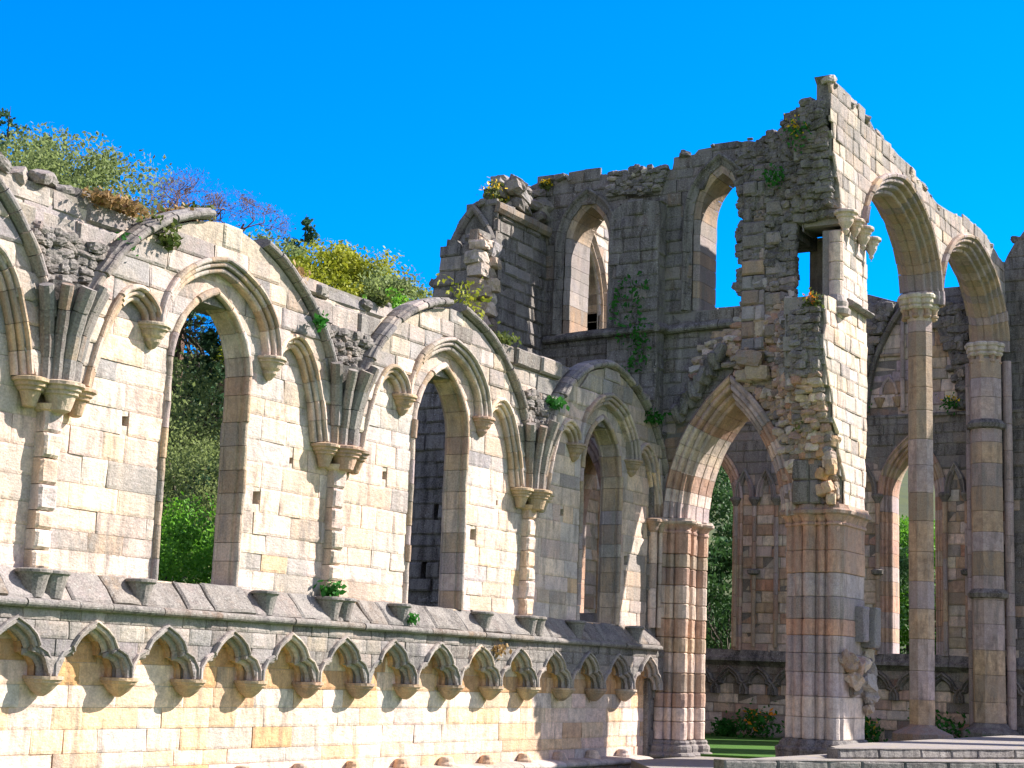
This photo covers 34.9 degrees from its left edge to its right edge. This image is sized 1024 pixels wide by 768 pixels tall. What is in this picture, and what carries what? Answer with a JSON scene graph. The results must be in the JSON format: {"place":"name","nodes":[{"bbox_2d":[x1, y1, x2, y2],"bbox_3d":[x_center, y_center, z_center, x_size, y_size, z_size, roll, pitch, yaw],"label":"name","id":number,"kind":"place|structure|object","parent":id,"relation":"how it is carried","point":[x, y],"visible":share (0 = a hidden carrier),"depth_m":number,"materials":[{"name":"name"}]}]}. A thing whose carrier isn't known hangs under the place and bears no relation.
{"place":"outdoors","nodes":[
{"label":"outdoors","id":0,"kind":"place"},
{"bbox_2d":[0,0,1023,354],"label":"sky","id":1,"kind":"structure","parent":0,"point":[378,122],"materials":[{"name":"blue"}]},
{"bbox_2d":[183,355,935,652],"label":"ground","id":2,"kind":"structure","parent":0,"point":[903,502],"depth_m":153.35,"materials":[{"name":"green plant"}]},
{"bbox_2d":[0,106,30,162],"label":"conifer tree","id":3,"kind":"object","parent":2,"relation":"on","point":[6,114],"visible":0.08,"depth_m":77.32,"materials":[{"name":"green plant"}]},
{"bbox_2d":[0,121,160,214],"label":"broadleaf tree","id":4,"kind":"object","parent":2,"relation":"on","point":[14,154],"visible":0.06,"depth_m":60.45,"materials":[{"name":"green plant"}]},
{"bbox_2d":[5,131,181,338],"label":"broadleaf tree","id":5,"kind":"object","parent":2,"relation":"on","point":[104,176],"visible":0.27,"depth_m":56.17,"materials":[{"name":"green plant"}]},
{"bbox_2d":[75,149,173,208],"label":"broadleaf tree","id":6,"kind":"object","parent":2,"relation":"on","point":[129,180],"visible":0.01,"depth_m":65.46,"materials":[{"name":"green plant"}]},
{"bbox_2d":[113,193,224,451],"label":"broadleaf tree","id":7,"kind":"object","parent":2,"relation":"on","point":[207,401],"visible":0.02,"depth_m":54.89,"materials":[{"name":"green plant"}]},
{"bbox_2d":[156,499,214,583],"bbox_3d":[-7.364,5.277,34.884,5.697,5.555,5.241,-4,-12,31],"label":"leafy bush","id":8,"kind":"object","parent":2,"relation":"on","point":[187,544],"visible":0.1,"depth_m":34.52,"materials":[{"name":"green plant"}]},
{"bbox_2d":[158,491,215,583],"bbox_3d":[-6.911,5.475,37.177,5.056,5.870,5.319,-4,-12,31],"label":"leafy bush","id":9,"kind":"object","parent":2,"relation":"on","point":[206,580],"visible":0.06,"depth_m":36.69,"materials":[{"name":"green plant"}]},
{"bbox_2d":[160,442,219,582],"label":"broadleaf tree","id":10,"kind":"object","parent":2,"relation":"on","point":[172,472],"visible":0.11,"depth_m":44.27,"materials":[{"name":"green plant"}]},
{"bbox_2d":[161,417,221,583],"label":"broadleaf tree","id":11,"kind":"object","parent":2,"relation":"on","point":[195,446],"visible":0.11,"depth_m":46.54,"materials":[{"name":"green plant"}]},
{"bbox_2d":[167,368,217,453],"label":"broadleaf tree","id":12,"kind":"object","parent":2,"relation":"on","point":[174,413],"visible":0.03,"depth_m":49.24,"materials":[{"name":"green plant"}]},
{"bbox_2d":[163,341,224,562],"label":"broadleaf tree","id":13,"kind":"object","parent":2,"relation":"on","point":[196,381],"visible":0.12,"depth_m":54.22,"materials":[{"name":"green plant"}]},
{"bbox_2d":[163,326,224,583],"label":"conifer tree","id":14,"kind":"object","parent":2,"relation":"on","point":[209,339],"visible":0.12,"depth_m":58.58,"materials":[{"name":"green plant"}]},
{"bbox_2d":[163,311,224,507],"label":"bare tree","id":15,"kind":"object","parent":2,"relation":"on","point":[191,331],"visible":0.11,"depth_m":59.78,"materials":[{"name":"brown plant"}]},
{"bbox_2d":[127,163,262,419],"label":"bare tree","id":16,"kind":"object","parent":2,"relation":"on","point":[166,205],"visible":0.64,"depth_m":61.74,"materials":[{"name":"plant"}]},
{"bbox_2d":[177,311,216,496],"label":"conifer tree","id":17,"kind":"object","parent":2,"relation":"on","point":[188,355],"visible":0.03,"depth_m":77.77,"materials":[{"name":"green plant"}]},
{"bbox_2d":[171,225,313,439],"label":"broadleaf tree","id":18,"kind":"object","parent":2,"relation":"on","point":[288,247],"visible":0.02,"depth_m":60.55,"materials":[{"name":"green plant"}]},
{"bbox_2d":[197,188,295,484],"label":"bare tree","id":19,"kind":"object","parent":2,"relation":"on","point":[246,199],"visible":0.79,"depth_m":65.10,"materials":[{"name":"plant"}]},
{"bbox_2d":[199,214,319,417],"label":"conifer tree","id":20,"kind":"object","parent":2,"relation":"on","point":[306,222],"visible":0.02,"depth_m":71.48,"materials":[{"name":"green plant"}]},
{"bbox_2d":[163,258,362,533],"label":"broadleaf tree","id":21,"kind":"object","parent":2,"relation":"on","point":[352,291],"visible":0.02,"depth_m":50.76,"materials":[{"name":"green plant"}]},
{"bbox_2d":[220,238,403,351],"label":"broadleaf tree","id":22,"kind":"object","parent":2,"relation":"on","point":[306,260],"visible":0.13,"depth_m":54.26,"materials":[{"name":"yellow plant"}]},
{"bbox_2d":[309,240,432,303],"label":"broadleaf tree","id":23,"kind":"object","parent":2,"relation":"on","point":[385,262],"visible":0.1,"depth_m":54.84,"materials":[{"name":"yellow plant"}]},
{"bbox_2d":[353,287,409,308],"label":"broadleaf tree","id":24,"kind":"object","parent":2,"relation":"on","point":[396,301],"visible":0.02,"depth_m":45.48,"materials":[{"name":"green plant"}]},
{"bbox_2d":[349,265,432,303],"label":"broadleaf tree","id":25,"kind":"object","parent":2,"relation":"on","point":[376,283],"visible":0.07,"depth_m":52.11,"materials":[{"name":"green plant"}]},
{"bbox_2d":[394,264,430,296],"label":"broadleaf tree","id":26,"kind":"object","parent":2,"relation":"on","point":[411,275],"visible":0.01,"depth_m":60.74,"materials":[{"name":"green plant"}]},
{"bbox_2d":[706,466,732,648],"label":"broadleaf tree","id":27,"kind":"object","parent":2,"relation":"on","point":[723,494],"visible":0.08,"depth_m":61.72,"materials":[{"name":"green plant"}]},
{"bbox_2d":[899,515,935,651],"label":"broadleaf tree","id":28,"kind":"object","parent":2,"relation":"on","point":[903,533],"visible":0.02,"depth_m":67.67,"materials":[{"name":"green plant"}]},
{"bbox_2d":[899,537,936,654],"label":"broadleaf tree","id":29,"kind":"object","parent":2,"relation":"on","point":[903,571],"visible":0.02,"depth_m":65.81,"materials":[{"name":"green plant"}]},
{"bbox_2d":[581,221,608,612],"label":"chapel north wall","id":30,"kind":"structure","parent":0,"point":[597,292],"depth_m":46.41,"materials":[{"name":"stone"}]},
{"bbox_2d":[631,756,743,767],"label":"path","id":31,"kind":"structure","parent":0,"point":[693,762],"depth_m":30.84,"materials":[{"name":"grey stone"}]},
{"bbox_2d":[700,733,781,758],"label":"lawn","id":32,"kind":"structure","parent":0,"point":[746,747],"depth_m":38.46,"materials":[{"name":"green plant"}]},
{"bbox_2d":[710,716,738,736],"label":"bush","id":33,"kind":"object","parent":32,"relation":"on","point":[721,725],"visible":0.93,"depth_m":45.14,"materials":[{"name":"green plant"}]},
{"bbox_2d":[723,698,784,738],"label":"bush","id":34,"kind":"object","parent":32,"relation":"on","point":[759,719],"visible":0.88,"depth_m":44.65,"materials":[{"name":"green plant"}]},
{"bbox_2d":[864,715,887,742],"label":"bush","id":35,"kind":"object","parent":32,"relation":"on","point":[867,729],"visible":0.4,"depth_m":43.92,"materials":[{"name":"green plant"}]},
{"bbox_2d":[908,708,969,737],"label":"bush","id":36,"kind":"object","parent":32,"relation":"on","point":[946,724],"visible":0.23,"depth_m":42.82,"materials":[{"name":"green plant"}]},
{"bbox_2d":[957,723,990,736],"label":"bush","id":37,"kind":"object","parent":32,"relation":"on","point":[960,725],"visible":0.06,"depth_m":42.04,"materials":[{"name":"green plant"}]},
{"bbox_2d":[961,341,1019,737],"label":"octagonal respond","id":38,"kind":"object","parent":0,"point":[986,426],"visible":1,"depth_m":42.91,"materials":[{"name":"stone"}]},
{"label":"grass floor","id":39,"kind":"structure","parent":0,"visible":0},
{"bbox_2d":[0,151,669,767],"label":"aisle wall","id":40,"kind":"structure","parent":39,"relation":"on","point":[260,651],"depth_m":23.85,"materials":[{"name":"stone"}]},
{"bbox_2d":[81,186,136,213],"bbox_3d":[-5.261,-2.382,20.941,0.775,0.315,0.947,0,-10,12],"label":"grass tuft","id":41,"kind":"object","parent":40,"relation":"on","point":[106,198],"visible":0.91,"depth_m":20.82,"materials":[{"name":"beige plant"}]},
{"bbox_2d":[114,231,140,255],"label":"fern","id":42,"kind":"object","parent":40,"relation":"on","point":[123,237],"visible":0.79,"depth_m":21.13,"materials":[{"name":"green plant"}]},
{"bbox_2d":[110,194,154,221],"bbox_3d":[-5.114,-2.305,21.413,0.971,0.351,0.710,-4,-12,31],"label":"grass tuft","id":43,"kind":"object","parent":40,"relation":"on","point":[134,206],"visible":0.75,"depth_m":21.29,"materials":[{"name":"beige plant"}]},
{"bbox_2d":[135,206,181,231],"bbox_3d":[-4.709,-2.112,21.791,0.773,0.312,0.769,-4,-12,31],"label":"grass tuft","id":44,"kind":"object","parent":40,"relation":"on","point":[173,223],"visible":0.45,"depth_m":21.70,"materials":[{"name":"green plant"}]},
{"bbox_2d":[153,228,183,250],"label":"grass tuft","id":45,"kind":"object","parent":40,"relation":"on","point":[174,239],"visible":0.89,"depth_m":21.65,"materials":[{"name":"green plant"}]},
{"bbox_2d":[151,202,209,222],"bbox_3d":[-4.606,-2.320,22.407,0.761,0.291,0.700,-4,-12,31],"label":"grass tuft","id":46,"kind":"object","parent":40,"relation":"on","point":[176,207],"visible":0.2,"depth_m":22.23,"materials":[{"name":"beige plant"}]},
{"bbox_2d":[181,201,215,220],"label":"grass tuft","id":47,"kind":"object","parent":40,"relation":"on","point":[194,205],"visible":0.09,"depth_m":22.81,"materials":[{"name":"green plant"}]},
{"bbox_2d":[293,260,310,282],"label":"grass tuft","id":48,"kind":"object","parent":40,"relation":"on","point":[300,270],"visible":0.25,"depth_m":24.30,"materials":[{"name":"beige plant"}]},
{"bbox_2d":[312,310,329,331],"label":"fern","id":49,"kind":"object","parent":40,"relation":"on","point":[320,320],"visible":1,"depth_m":24.15,"materials":[{"name":"green plant"}]},
{"bbox_2d":[313,580,346,596],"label":"fern","id":50,"kind":"object","parent":40,"relation":"on","point":[332,590],"visible":0.98,"depth_m":24.23,"materials":[{"name":"green plant"}]},
{"bbox_2d":[366,289,394,307],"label":"grass tuft","id":51,"kind":"object","parent":40,"relation":"on","point":[380,298],"visible":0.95,"depth_m":26.11,"materials":[{"name":"green plant"}]},
{"bbox_2d":[407,612,419,625],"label":"fern","id":52,"kind":"object","parent":40,"relation":"on","point":[412,618],"visible":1,"depth_m":25.78,"materials":[{"name":"green plant"}]},
{"bbox_2d":[435,266,500,323],"bbox_3d":[-0.674,-1.502,29.174,1.225,1.464,1.551,6,-11,-21],"label":"sapling","id":53,"kind":"object","parent":40,"relation":"on","point":[467,302],"visible":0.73,"depth_m":29.33,"materials":[{"name":"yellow plant"}]},
{"bbox_2d":[491,638,511,659],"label":"wallflower","id":54,"kind":"object","parent":40,"relation":"on","point":[500,647],"visible":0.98,"depth_m":28.05,"materials":[{"name":"yellow plant"}]},
{"bbox_2d":[488,324,517,343],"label":"grass tuft","id":55,"kind":"object","parent":40,"relation":"on","point":[501,337],"visible":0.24,"depth_m":29.22,"materials":[{"name":"green plant"}]},
{"bbox_2d":[500,331,521,346],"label":"grass tuft","id":56,"kind":"object","parent":40,"relation":"on","point":[507,343],"visible":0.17,"depth_m":29.62,"materials":[{"name":"green plant"}]},
{"bbox_2d":[545,395,569,411],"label":"fern","id":57,"kind":"object","parent":40,"relation":"on","point":[558,402],"visible":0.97,"depth_m":30.39,"materials":[{"name":"green plant"}]},
{"bbox_2d":[644,407,671,424],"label":"fern","id":58,"kind":"object","parent":40,"relation":"attached to","point":[653,421],"visible":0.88,"depth_m":33.91,"materials":[{"name":"green plant"}]},
{"bbox_2d":[408,188,551,606],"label":"wall","id":59,"kind":"structure","parent":39,"relation":"on","point":[497,245],"depth_m":34.51,"materials":[{"name":"stone"}]},
{"bbox_2d":[479,177,507,200],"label":"wallflower","id":60,"kind":"object","parent":59,"relation":"on","point":[494,189],"visible":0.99,"depth_m":35.40,"materials":[{"name":"yellow plant"}]},
{"bbox_2d":[499,195,511,205],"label":"wallflower","id":61,"kind":"object","parent":59,"relation":"on","point":[505,200],"visible":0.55,"depth_m":35.94,"materials":[{"name":"green plant"}]},
{"bbox_2d":[539,177,554,195],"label":"wallflower","id":62,"kind":"object","parent":59,"relation":"on","point":[545,184],"visible":1,"depth_m":37.12,"materials":[{"name":"yellow plant"}]},
{"bbox_2d":[483,97,840,758],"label":"chapel west wall","id":63,"kind":"structure","parent":39,"relation":"on","point":[707,368],"depth_m":34.42,"materials":[{"name":"stone"}]},
{"bbox_2d":[608,271,652,372],"bbox_3d":[2.515,-0.917,34.828,1.117,3.038,0.272,-4,-12,31],"label":"ivy","id":64,"kind":"object","parent":63,"relation":"attached to","point":[635,352],"visible":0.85,"depth_m":34.84,"materials":[{"name":"green plant"}]},
{"bbox_2d":[755,163,784,188],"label":"wallflower","id":65,"kind":"object","parent":63,"relation":"on","point":[776,178],"visible":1,"depth_m":33.77,"materials":[{"name":"green plant"}]},
{"bbox_2d":[780,113,811,153],"bbox_3d":[5.910,-5.141,33.393,0.712,0.815,0.888,-4,-12,31],"label":"wallflower","id":66,"kind":"object","parent":63,"relation":"on","point":[794,130],"visible":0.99,"depth_m":33.31,"materials":[{"name":"green plant"}]},
{"bbox_2d":[791,413,805,433],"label":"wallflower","id":67,"kind":"object","parent":63,"relation":"on","point":[797,427],"visible":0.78,"depth_m":32.49,"materials":[{"name":"green plant"}]},
{"bbox_2d":[798,287,824,310],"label":"wallflower","id":68,"kind":"object","parent":63,"relation":"on","point":[812,301],"visible":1,"depth_m":32.23,"materials":[{"name":"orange plant"}]},
{"bbox_2d":[703,536,732,648],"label":"broadleaf tree","id":69,"kind":"object","parent":39,"relation":"on","point":[719,554],"visible":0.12,"depth_m":56.45,"materials":[{"name":"green plant"}]},
{"bbox_2d":[775,435,880,756],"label":"compound pier","id":70,"kind":"structure","parent":39,"relation":"on","point":[833,630],"depth_m":32.27,"materials":[{"name":"stone"}]},
{"bbox_2d":[783,74,1009,509],"bbox_3d":[9.573,-0.870,38.281,1.299,8.756,14.044,-4,-12,31],"label":"chapel arcade","id":71,"kind":"object","parent":70,"relation":"on","point":[930,238],"visible":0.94,"depth_m":34.24,"materials":[{"name":"stone"}]},
{"bbox_2d":[684,231,1023,741],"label":"chapel east wall","id":72,"kind":"structure","parent":39,"relation":"on","point":[747,667],"depth_m":45.34,"materials":[{"name":"stone"}]},
{"bbox_2d":[936,392,961,414],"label":"wallflower","id":73,"kind":"object","parent":72,"relation":"attached to","point":[949,403],"visible":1,"depth_m":44.59,"materials":[{"name":"green plant"}]},
{"bbox_2d":[714,754,1023,767],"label":"step","id":74,"kind":"object","parent":39,"relation":"on","point":[814,761],"visible":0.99,"depth_m":28.01,"materials":[{"name":"stone"}]},
{"bbox_2d":[891,292,953,740],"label":"octagonal pier","id":75,"kind":"structure","parent":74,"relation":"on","point":[918,310],"depth_m":37.99,"materials":[{"name":"stone"}]},
{"bbox_2d":[827,735,1023,758],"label":"step","id":76,"kind":"object","parent":74,"relation":"on","point":[1001,747],"visible":1,"depth_m":30.66,"materials":[{"name":"stone"}]}
]}

